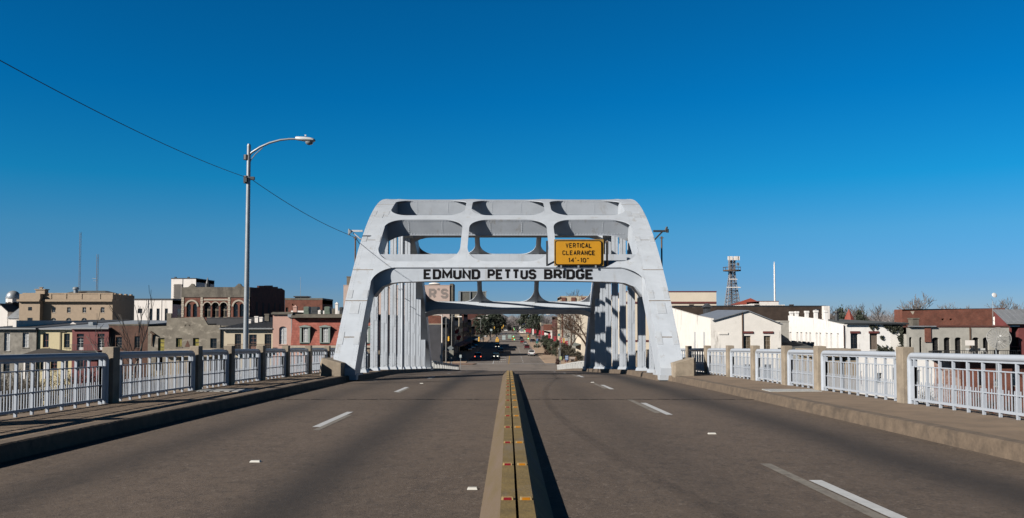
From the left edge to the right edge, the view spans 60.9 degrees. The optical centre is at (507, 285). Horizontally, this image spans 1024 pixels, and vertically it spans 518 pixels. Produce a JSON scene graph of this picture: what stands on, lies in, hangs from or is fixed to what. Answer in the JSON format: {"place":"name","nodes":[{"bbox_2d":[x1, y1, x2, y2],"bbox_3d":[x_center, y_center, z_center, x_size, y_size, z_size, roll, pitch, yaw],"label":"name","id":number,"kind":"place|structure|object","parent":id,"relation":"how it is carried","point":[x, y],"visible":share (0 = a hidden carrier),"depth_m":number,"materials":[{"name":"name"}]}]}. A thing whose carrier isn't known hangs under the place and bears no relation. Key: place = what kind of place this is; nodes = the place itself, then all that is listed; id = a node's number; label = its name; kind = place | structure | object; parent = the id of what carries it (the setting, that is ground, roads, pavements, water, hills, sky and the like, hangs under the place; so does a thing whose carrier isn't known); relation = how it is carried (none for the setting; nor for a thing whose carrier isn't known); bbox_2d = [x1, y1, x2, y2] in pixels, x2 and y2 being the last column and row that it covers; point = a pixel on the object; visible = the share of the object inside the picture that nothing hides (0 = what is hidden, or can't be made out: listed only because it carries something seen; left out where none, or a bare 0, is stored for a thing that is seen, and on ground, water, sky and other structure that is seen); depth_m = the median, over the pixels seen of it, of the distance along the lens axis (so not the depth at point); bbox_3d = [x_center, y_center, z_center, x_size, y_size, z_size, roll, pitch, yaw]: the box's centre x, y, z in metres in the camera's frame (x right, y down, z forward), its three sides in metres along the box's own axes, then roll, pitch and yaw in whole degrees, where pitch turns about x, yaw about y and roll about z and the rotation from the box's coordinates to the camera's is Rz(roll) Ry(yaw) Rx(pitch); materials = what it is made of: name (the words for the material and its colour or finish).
{"place":"outdoors","nodes":[
{"label":"outdoors","id":0,"kind":"place"},
{"bbox_2d":[7,309,18,325],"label":"grey roof hall","id":1,"kind":"structure","parent":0,"point":[13,316],"depth_m":235.83,"materials":[{"name":"paint"}]},
{"bbox_2d":[0,371,372,440],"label":"sidewalk","id":2,"kind":"structure","parent":0,"point":[21,424],"depth_m":18.04,"materials":[{"name":"concrete"}]},
{"bbox_2d":[0,345,397,416],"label":"bridge railing","id":3,"kind":"object","parent":2,"relation":"on","point":[111,370],"visible":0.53,"depth_m":21.50,"materials":[{"name":"metal"}]},
{"bbox_2d":[194,389,253,391],"bbox_3d":[-8.025,2.981,24.647,1.450,0.028,0.800,0,-2,0],"label":"cover plate","id":4,"kind":"object","parent":2,"relation":"on","point":[223,390],"visible":0.85,"depth_m":24.46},
{"bbox_2d":[242,135,314,380],"bbox_3d":[-8.462,0.449,32.009,2.645,12.052,0.320,0,-2,0],"label":"street lamp","id":5,"kind":"object","parent":2,"relation":"on","point":[306,140],"visible":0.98,"depth_m":32.05,"materials":[{"name":"metal"}]},
{"bbox_2d":[320,357,344,375],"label":"concrete block","id":6,"kind":"structure","parent":2,"relation":"on","point":[331,366],"depth_m":36.24,"materials":[{"name":"concrete"}]},
{"bbox_2d":[432,361,458,369],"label":"street parapet","id":7,"kind":"structure","parent":2,"relation":"on","point":[438,364],"depth_m":92.03,"materials":[{"name":"white paint"}]},
{"bbox_2d":[333,199,682,380],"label":"steel arch","id":8,"kind":"structure","parent":2,"relation":"on","point":[413,266],"depth_m":47.01,"materials":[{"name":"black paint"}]},
{"bbox_2d":[348,229,362,239],"bbox_3d":[-7.744,-2.511,44.597,0.892,0.734,0.195,0,-2,0],"label":"cable bracket","id":9,"kind":"object","parent":8,"relation":"attached to","point":[350,231],"visible":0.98,"depth_m":44.60,"materials":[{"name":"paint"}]},
{"bbox_2d":[0,60,404,308],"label":"overhead cable","id":10,"kind":"object","parent":9,"relation":"hanging from","point":[162,143],"visible":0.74,"depth_m":22.97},
{"bbox_2d":[554,239,603,267],"bbox_3d":[3.438,-1.533,42.173,2.396,1.373,0.116,0,-2,0],"label":"clearance sign","id":11,"kind":"object","parent":8,"relation":"attached to","point":[578,252],"visible":1,"depth_m":42.15,"materials":[{"name":"yellow metal"}]},
{"bbox_2d":[171,278,213,298],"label":"white tower block","id":12,"kind":"structure","parent":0,"point":[177,284],"depth_m":215.21,"materials":[{"name":"paint"}]},
{"bbox_2d":[462,314,471,345],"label":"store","id":13,"kind":"structure","parent":0,"point":[465,327],"depth_m":327.88,"materials":[{"name":"brown brick"}]},
{"bbox_2d":[443,333,494,362],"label":"pavement","id":14,"kind":"structure","parent":0,"point":[466,356],"depth_m":269.75,"materials":[{"name":"concrete"}]},
{"bbox_2d":[459,330,556,370],"bbox_3d":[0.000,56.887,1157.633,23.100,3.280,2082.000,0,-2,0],"label":"street","id":15,"kind":"structure","parent":0,"point":[513,356],"depth_m":230.22,"materials":[{"name":"asphalt"}]},
{"bbox_2d":[0,371,1023,517],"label":"road","id":16,"kind":"structure","parent":0,"point":[409,445],"depth_m":11.84,"materials":[{"name":"asphalt"}]},
{"bbox_2d":[0,368,459,462],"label":"kerb","id":17,"kind":"structure","parent":16,"relation":"on","point":[24,446],"depth_m":16.41,"materials":[{"name":"concrete"}]},
{"bbox_2d":[480,371,553,517],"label":"concrete median","id":18,"kind":"object","parent":16,"relation":"on","point":[515,487],"visible":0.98,"depth_m":10.04,"materials":[{"name":"brown concrete"}]},
{"bbox_2d":[556,368,1023,462],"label":"kerb","id":19,"kind":"structure","parent":16,"relation":"on","point":[999,446],"depth_m":16.39,"materials":[{"name":"concrete"}]},
{"bbox_2d":[0,0,1023,318],"label":"sky","id":20,"kind":"structure","parent":0,"point":[871,152],"materials":[{"name":"blue"}]},
{"bbox_2d":[518,331,550,347],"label":"pavement","id":21,"kind":"structure","parent":0,"point":[525,337],"depth_m":481.15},
{"bbox_2d":[532,348,579,363],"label":"pavement","id":22,"kind":"structure","parent":0,"point":[548,358],"depth_m":239.66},
{"bbox_2d":[552,338,559,357],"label":"tree","id":23,"kind":"object","parent":22,"relation":"on","point":[556,343],"visible":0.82,"depth_m":237.25,"materials":[{"name":"green plant"}]},
{"bbox_2d":[605,291,716,353],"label":"cream hall","id":24,"kind":"structure","parent":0,"point":[687,298],"depth_m":172.03,"materials":[{"name":"cream stucco"},{"name":"grey felt"}]},
{"bbox_2d":[643,371,1023,440],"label":"sidewalk","id":25,"kind":"structure","parent":0,"point":[1007,426],"depth_m":17.82,"materials":[{"name":"concrete"}]},
{"bbox_2d":[557,361,583,369],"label":"street parapet","id":26,"kind":"structure","parent":25,"relation":"on","point":[577,364],"depth_m":92.03,"materials":[{"name":"white paint"}]},
{"bbox_2d":[671,357,695,376],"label":"concrete block","id":27,"kind":"structure","parent":25,"relation":"on","point":[684,366],"depth_m":36.24,"materials":[{"name":"concrete"}]},
{"bbox_2d":[762,389,821,391],"bbox_3d":[8.025,2.981,24.647,1.450,0.028,0.800,0,-2,0],"label":"cover plate","id":28,"kind":"object","parent":25,"relation":"on","point":[791,390],"visible":0.85,"depth_m":24.46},
{"bbox_2d":[618,345,1023,419],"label":"bridge railing","id":29,"kind":"object","parent":25,"relation":"on","point":[904,371],"visible":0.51,"depth_m":21.21,"materials":[{"name":"metal"}]},
{"bbox_3d":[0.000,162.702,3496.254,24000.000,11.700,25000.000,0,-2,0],"label":"ground","id":30,"kind":"structure","parent":0,"visible":0},
{"bbox_2d":[0,303,18,326],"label":"white church hall","id":31,"kind":"structure","parent":30,"relation":"on","point":[6,310],"depth_m":241.92,"materials":[{"name":"paint"}]},
{"bbox_2d":[5,291,18,306],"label":"domed tower","id":32,"kind":"structure","parent":30,"relation":"on","point":[11,297],"depth_m":248.66,"materials":[{"name":"silver metal"}]},
{"bbox_2d":[0,320,129,408],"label":"stucco house","id":33,"kind":"structure","parent":30,"relation":"on","point":[19,340],"depth_m":119.81,"materials":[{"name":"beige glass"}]},
{"bbox_2d":[3,333,9,351],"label":"window","id":34,"kind":"structure","parent":33,"relation":"in","point":[7,335],"depth_m":119.98,"materials":[{"name":"grey paint"}]},
{"bbox_2d":[22,333,28,347],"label":"window","id":35,"kind":"structure","parent":33,"relation":"in","point":[25,335],"depth_m":119.98,"materials":[{"name":"glass"}]},
{"bbox_2d":[17,287,133,320],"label":"stone courthouse","id":36,"kind":"structure","parent":30,"relation":"on","point":[41,303],"depth_m":229.93,"materials":[{"name":"beige stone"}]},
{"bbox_2d":[13,320,160,409],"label":"cream house","id":37,"kind":"structure","parent":30,"relation":"on","point":[59,337],"depth_m":120.14,"materials":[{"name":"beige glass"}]},
{"bbox_2d":[42,333,48,347],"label":"window","id":38,"kind":"structure","parent":37,"relation":"in","point":[46,335],"depth_m":120.27,"materials":[{"name":"black glass"}]},
{"bbox_2d":[64,333,69,347],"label":"window","id":39,"kind":"structure","parent":37,"relation":"in","point":[67,335],"depth_m":120.27,"materials":[{"name":"black glass"}]},
{"bbox_2d":[66,321,166,400],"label":"maroon house","id":40,"kind":"structure","parent":30,"relation":"on","point":[81,342],"depth_m":119.51,"materials":[{"name":"maroon stucco"},{"name":"dark glass"},{"name":"pale trim"}]},
{"bbox_2d":[86,292,154,396],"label":"bare tree","id":41,"kind":"object","parent":30,"relation":"on","point":[139,336],"visible":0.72,"depth_m":107.12,"materials":[{"name":"brown plant"}]},
{"bbox_2d":[134,299,180,320],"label":"white slot building","id":42,"kind":"structure","parent":30,"relation":"on","point":[161,308],"depth_m":189.99,"materials":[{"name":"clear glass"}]},
{"bbox_2d":[108,324,216,384],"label":"brick house","id":43,"kind":"structure","parent":30,"relation":"on","point":[131,330],"depth_m":120.02,"materials":[{"name":"brown brick"}]},
{"bbox_2d":[147,313,225,392],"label":"plaster ruin","id":44,"kind":"object","parent":30,"relation":"on","point":[175,333],"visible":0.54,"depth_m":119.64,"materials":[{"name":"beige stone"}]},
{"bbox_2d":[158,338,163,350],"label":"window","id":45,"kind":"structure","parent":44,"relation":"in","point":[161,340],"depth_m":119.77,"materials":[{"name":"glass"}]},
{"bbox_2d":[165,348,223,391],"bbox_3d":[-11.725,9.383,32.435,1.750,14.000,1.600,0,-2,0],"label":"house","id":46,"kind":"structure","parent":30,"relation":"on","point":[171,359],"depth_m":32.06,"materials":[{"name":"paint"}]},
{"bbox_2d":[181,284,284,320],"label":"arcaded brick building","id":47,"kind":"structure","parent":30,"relation":"on","point":[204,302],"depth_m":165.07,"materials":[{"name":"brown brick"}]},
{"bbox_2d":[204,303,210,316],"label":"window","id":48,"kind":"structure","parent":47,"relation":"in","point":[207,313],"depth_m":165.36,"materials":[{"name":"glass"}]},
{"bbox_2d":[213,303,218,316],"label":"window","id":49,"kind":"structure","parent":47,"relation":"in","point":[215,306],"depth_m":165.36,"materials":[{"name":"glass"}]},
{"bbox_2d":[221,303,226,316],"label":"window","id":50,"kind":"structure","parent":47,"relation":"in","point":[223,306],"depth_m":165.36,"materials":[{"name":"black glass"}]},
{"bbox_2d":[206,317,264,325],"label":"dark flat store","id":51,"kind":"structure","parent":30,"relation":"on","point":[225,321],"depth_m":157.86,"materials":[{"name":"metal"}]},
{"bbox_2d":[219,314,272,381],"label":"metal roof house","id":52,"kind":"structure","parent":30,"relation":"on","point":[260,330],"depth_m":119.94,"materials":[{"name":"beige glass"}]},
{"bbox_2d":[235,334,240,348],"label":"window","id":53,"kind":"structure","parent":52,"relation":"in","point":[237,336],"depth_m":120.07,"materials":[{"name":"black glass"}]},
{"bbox_2d":[249,334,256,348],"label":"door","id":54,"kind":"structure","parent":52,"relation":"in","point":[252,337],"depth_m":120.10,"materials":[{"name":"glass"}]},
{"bbox_2d":[265,334,270,348],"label":"window","id":55,"kind":"structure","parent":52,"relation":"in","point":[267,336],"depth_m":120.10,"materials":[{"name":"black glass"}]},
{"bbox_2d":[271,312,303,376],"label":"pink house","id":56,"kind":"structure","parent":30,"relation":"on","point":[282,326],"depth_m":119.48,"materials":[{"name":"paint"}]},
{"bbox_2d":[278,326,286,344],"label":"window","id":57,"kind":"structure","parent":56,"relation":"in","point":[283,330],"depth_m":119.60,"materials":[{"name":"glass"}]},
{"bbox_2d":[285,298,332,311],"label":"brick building","id":58,"kind":"structure","parent":30,"relation":"on","point":[302,303],"depth_m":200.00,"materials":[{"name":"brown brick"}]},
{"bbox_2d":[290,302,397,373],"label":"shingled house","id":59,"kind":"structure","parent":30,"relation":"on","point":[318,330],"depth_m":118.83,"materials":[{"name":"red brick"}]},
{"bbox_2d":[343,276,454,357],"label":"pink store","id":60,"kind":"structure","parent":30,"relation":"on","point":[440,292],"depth_m":243.10,"materials":[{"name":"paint"}]},
{"bbox_2d":[404,315,442,323],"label":"brick store","id":61,"kind":"structure","parent":30,"relation":"on","point":[435,319],"depth_m":238.81,"materials":[{"name":"brown brick"}]},
{"bbox_2d":[404,323,454,361],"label":"corner store","id":62,"kind":"structure","parent":30,"relation":"on","point":[435,336],"depth_m":213.69,"materials":[{"name":"grey concrete"}]},
{"bbox_2d":[455,317,463,353],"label":"dark store","id":63,"kind":"structure","parent":30,"relation":"on","point":[456,326],"depth_m":272.57,"materials":[{"name":"black concrete"}]},
{"bbox_2d":[455,314,467,350],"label":"cream store","id":64,"kind":"structure","parent":30,"relation":"on","point":[460,324],"depth_m":295.20,"materials":[{"name":"beige concrete"}]},
{"bbox_2d":[468,314,488,334],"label":"building","id":65,"kind":"structure","parent":30,"relation":"on","point":[471,316],"depth_m":689.53,"materials":[{"name":"brown brick"}]},
{"bbox_2d":[458,291,486,300],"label":"roof billboard","id":66,"kind":"object","parent":65,"relation":"on","point":[467,295],"visible":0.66,"depth_m":690.20,"materials":[{"name":"metal"}]},
{"bbox_2d":[471,314,493,341],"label":"evergreen tree","id":67,"kind":"object","parent":30,"relation":"on","point":[487,320],"visible":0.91,"depth_m":428.00,"materials":[{"name":"green plant"}]},
{"bbox_2d":[476,314,504,339],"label":"evergreen tree","id":68,"kind":"object","parent":30,"relation":"on","point":[497,330],"visible":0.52,"depth_m":467.81,"materials":[{"name":"green plant"}]},
{"bbox_2d":[516,314,537,336],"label":"evergreen tree","id":69,"kind":"object","parent":30,"relation":"on","point":[523,319],"visible":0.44,"depth_m":557.00,"materials":[{"name":"green plant"}]},
{"bbox_2d":[501,314,556,330],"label":"trees","id":70,"kind":"object","parent":30,"relation":"on","point":[513,320],"visible":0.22,"depth_m":958.08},
{"bbox_2d":[526,314,543,338],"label":"evergreen tree","id":71,"kind":"object","parent":30,"relation":"on","point":[533,317],"visible":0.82,"depth_m":467.77,"materials":[{"name":"green plant"}]},
{"bbox_2d":[537,324,551,339],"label":"brick store","id":72,"kind":"structure","parent":30,"relation":"on","point":[545,327],"depth_m":429.54,"materials":[{"name":"red brick"}]},
{"bbox_2d":[552,317,557,347],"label":"dark front store","id":73,"kind":"structure","parent":30,"relation":"on","point":[554,332],"depth_m":337.13,"materials":[{"name":"brown brick"}]},
{"bbox_2d":[559,314,575,352],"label":"grey store","id":74,"kind":"structure","parent":30,"relation":"on","point":[566,339],"depth_m":287.58,"materials":[{"name":"concrete"}]},
{"bbox_2d":[553,296,587,347],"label":"pilaster building","id":75,"kind":"structure","parent":30,"relation":"on","point":[569,298],"depth_m":302.04,"materials":[{"name":"paint"}]},
{"bbox_2d":[561,314,586,347],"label":"bare tree","id":76,"kind":"object","parent":30,"relation":"on","point":[571,343],"visible":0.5,"depth_m":238.04,"materials":[{"name":"brown plant"}]},
{"bbox_2d":[572,314,587,355],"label":"pale store","id":77,"kind":"structure","parent":30,"relation":"on","point":[579,344],"depth_m":261.78,"materials":[{"name":"paint"}]},
{"bbox_2d":[549,294,611,360],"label":"bare tree","id":78,"kind":"object","parent":30,"relation":"on","point":[564,321],"visible":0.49,"depth_m":193.50,"materials":[{"name":"brown plant"}]},
{"bbox_2d":[501,314,884,330],"bbox_3d":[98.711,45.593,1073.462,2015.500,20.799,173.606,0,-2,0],"label":"distant woodland","id":79,"kind":"object","parent":30,"relation":"on","point":[509,328],"visible":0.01,"depth_m":1000.95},
{"bbox_2d":[672,308,782,381],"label":"white gable house","id":80,"kind":"structure","parent":30,"relation":"on","point":[741,329],"depth_m":117.89,"materials":[{"name":"beige paint"}]},
{"bbox_2d":[744,336,750,348],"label":"window","id":81,"kind":"structure","parent":80,"relation":"in","point":[747,343],"depth_m":117.97,"materials":[{"name":"beige glass"}]},
{"bbox_2d":[764,336,769,348],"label":"window","id":82,"kind":"structure","parent":80,"relation":"in","point":[766,338],"depth_m":117.97,"materials":[{"name":"beige glass"}]},
{"bbox_2d":[723,256,740,305],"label":"radio tower","id":83,"kind":"structure","parent":30,"relation":"on","point":[730,271],"depth_m":289.32,"materials":[{"name":"metal"}]},
{"bbox_2d":[672,303,829,320],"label":"brown brick block","id":84,"kind":"structure","parent":30,"relation":"on","point":[777,313],"depth_m":151.93,"materials":[{"name":"brick"}]},
{"bbox_2d":[746,301,778,304],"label":"white penthouse","id":85,"kind":"object","parent":30,"relation":"on","point":[766,302],"visible":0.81,"depth_m":226.10,"materials":[{"name":"paint"}]},
{"bbox_2d":[777,321,788,341],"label":"link building","id":86,"kind":"structure","parent":30,"relation":"on","point":[785,332],"depth_m":125.83,"materials":[{"name":"paint"}]},
{"bbox_2d":[778,342,812,384],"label":"lean to","id":87,"kind":"object","parent":30,"relation":"on","point":[794,345],"visible":0.15,"depth_m":119.37,"materials":[{"name":"grey metal"}]},
{"bbox_2d":[795,348,860,392],"bbox_3d":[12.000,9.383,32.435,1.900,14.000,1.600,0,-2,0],"label":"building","id":88,"kind":"structure","parent":30,"relation":"on","point":[845,359],"depth_m":32.06,"materials":[{"name":"paint"}]},
{"bbox_2d":[788,310,908,398],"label":"white long house","id":89,"kind":"structure","parent":30,"relation":"on","point":[840,333],"depth_m":118.01,"materials":[{"name":"white stucco"},{"name":"grey felt"}]},
{"bbox_2d":[850,333,856,348],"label":"window","id":90,"kind":"structure","parent":89,"relation":"in","point":[853,335],"depth_m":117.97,"materials":[{"name":"black glass"}]},
{"bbox_2d":[870,333,876,349],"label":"window","id":91,"kind":"structure","parent":89,"relation":"in","point":[873,336],"depth_m":117.97,"materials":[{"name":"brown wood"}]},
{"bbox_2d":[869,322,905,351],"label":"ivy","id":92,"kind":"object","parent":89,"relation":"attached to","point":[895,328],"visible":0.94,"depth_m":117.68,"materials":[{"name":"green plant"}]},
{"bbox_2d":[890,333,900,351],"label":"blocked window","id":93,"kind":"structure","parent":89,"relation":"in","point":[894,342],"depth_m":117.74,"materials":[{"name":"white paint"}]},
{"bbox_2d":[855,308,869,320],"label":"evergreen tree","id":94,"kind":"object","parent":30,"relation":"on","point":[858,317],"visible":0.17,"depth_m":239.23,"materials":[{"name":"green plant"}]},
{"bbox_2d":[869,304,885,320],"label":"bare tree","id":95,"kind":"object","parent":30,"relation":"on","point":[877,312],"visible":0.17,"depth_m":260.23,"materials":[{"name":"grey plant"}]},
{"bbox_2d":[900,293,934,308],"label":"bare tree","id":96,"kind":"object","parent":30,"relation":"on","point":[918,306],"visible":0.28,"depth_m":249.37,"materials":[{"name":"grey plant"}]},
{"bbox_2d":[917,360,934,404],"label":"brick wing","id":97,"kind":"structure","parent":30,"relation":"on","point":[922,363],"depth_m":116.02,"materials":[{"name":"paint"}]},
{"bbox_2d":[829,305,1023,321],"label":"wood","id":98,"kind":"object","parent":30,"relation":"on","point":[889,320],"visible":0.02,"depth_m":322.17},
{"bbox_2d":[830,307,1023,321],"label":"wood","id":99,"kind":"object","parent":30,"relation":"on","point":[890,317],"visible":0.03,"depth_m":727.37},
{"bbox_2d":[934,360,960,407],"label":"brick wing","id":100,"kind":"structure","parent":30,"relation":"on","point":[946,364],"depth_m":115.90,"materials":[{"name":"brick"}]},
{"bbox_2d":[894,308,1004,325],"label":"red brick box","id":101,"kind":"object","parent":30,"relation":"on","point":[979,316],"visible":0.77,"depth_m":144.92,"materials":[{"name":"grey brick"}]},
{"bbox_2d":[903,325,1019,354],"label":"grey balcony house","id":102,"kind":"structure","parent":30,"relation":"on","point":[942,338],"depth_m":116.83,"materials":[{"name":"paint"}]},
{"bbox_2d":[907,318,919,325],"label":"brick chimney","id":103,"kind":"object","parent":102,"relation":"on","point":[913,321],"visible":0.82,"depth_m":123.90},
{"bbox_2d":[960,362,1023,416],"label":"brick wing","id":104,"kind":"structure","parent":30,"relation":"on","point":[992,366],"depth_m":115.94,"materials":[{"name":"brick"}]},
{"bbox_2d":[986,327,1011,413],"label":"dish","id":105,"kind":"object","parent":30,"relation":"on","point":[996,346],"visible":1,"depth_m":112.16,"materials":[{"name":"metal"}]},
{"bbox_2d":[993,309,1023,354],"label":"maroon river house","id":106,"kind":"structure","parent":30,"relation":"on","point":[1013,319],"depth_m":119.33,"materials":[{"name":"metal"}]},
{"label":"river bank","id":107,"kind":"structure","parent":0,"visible":0},
{"bbox_2d":[23,348,85,378],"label":"pavilion","id":108,"kind":"structure","parent":107,"relation":"on","point":[46,351],"depth_m":105.02,"materials":[{"name":"grey"}]},
{"bbox_2d":[0,364,290,416],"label":"bank thicket","id":109,"kind":"object","parent":107,"relation":"on","point":[23,385],"visible":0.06,"depth_m":106.17,"materials":[{"name":"plant"}]},
{"bbox_2d":[918,387,1023,417],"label":"bank thicket","id":110,"kind":"object","parent":107,"relation":"on","point":[977,402],"visible":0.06,"depth_m":108.47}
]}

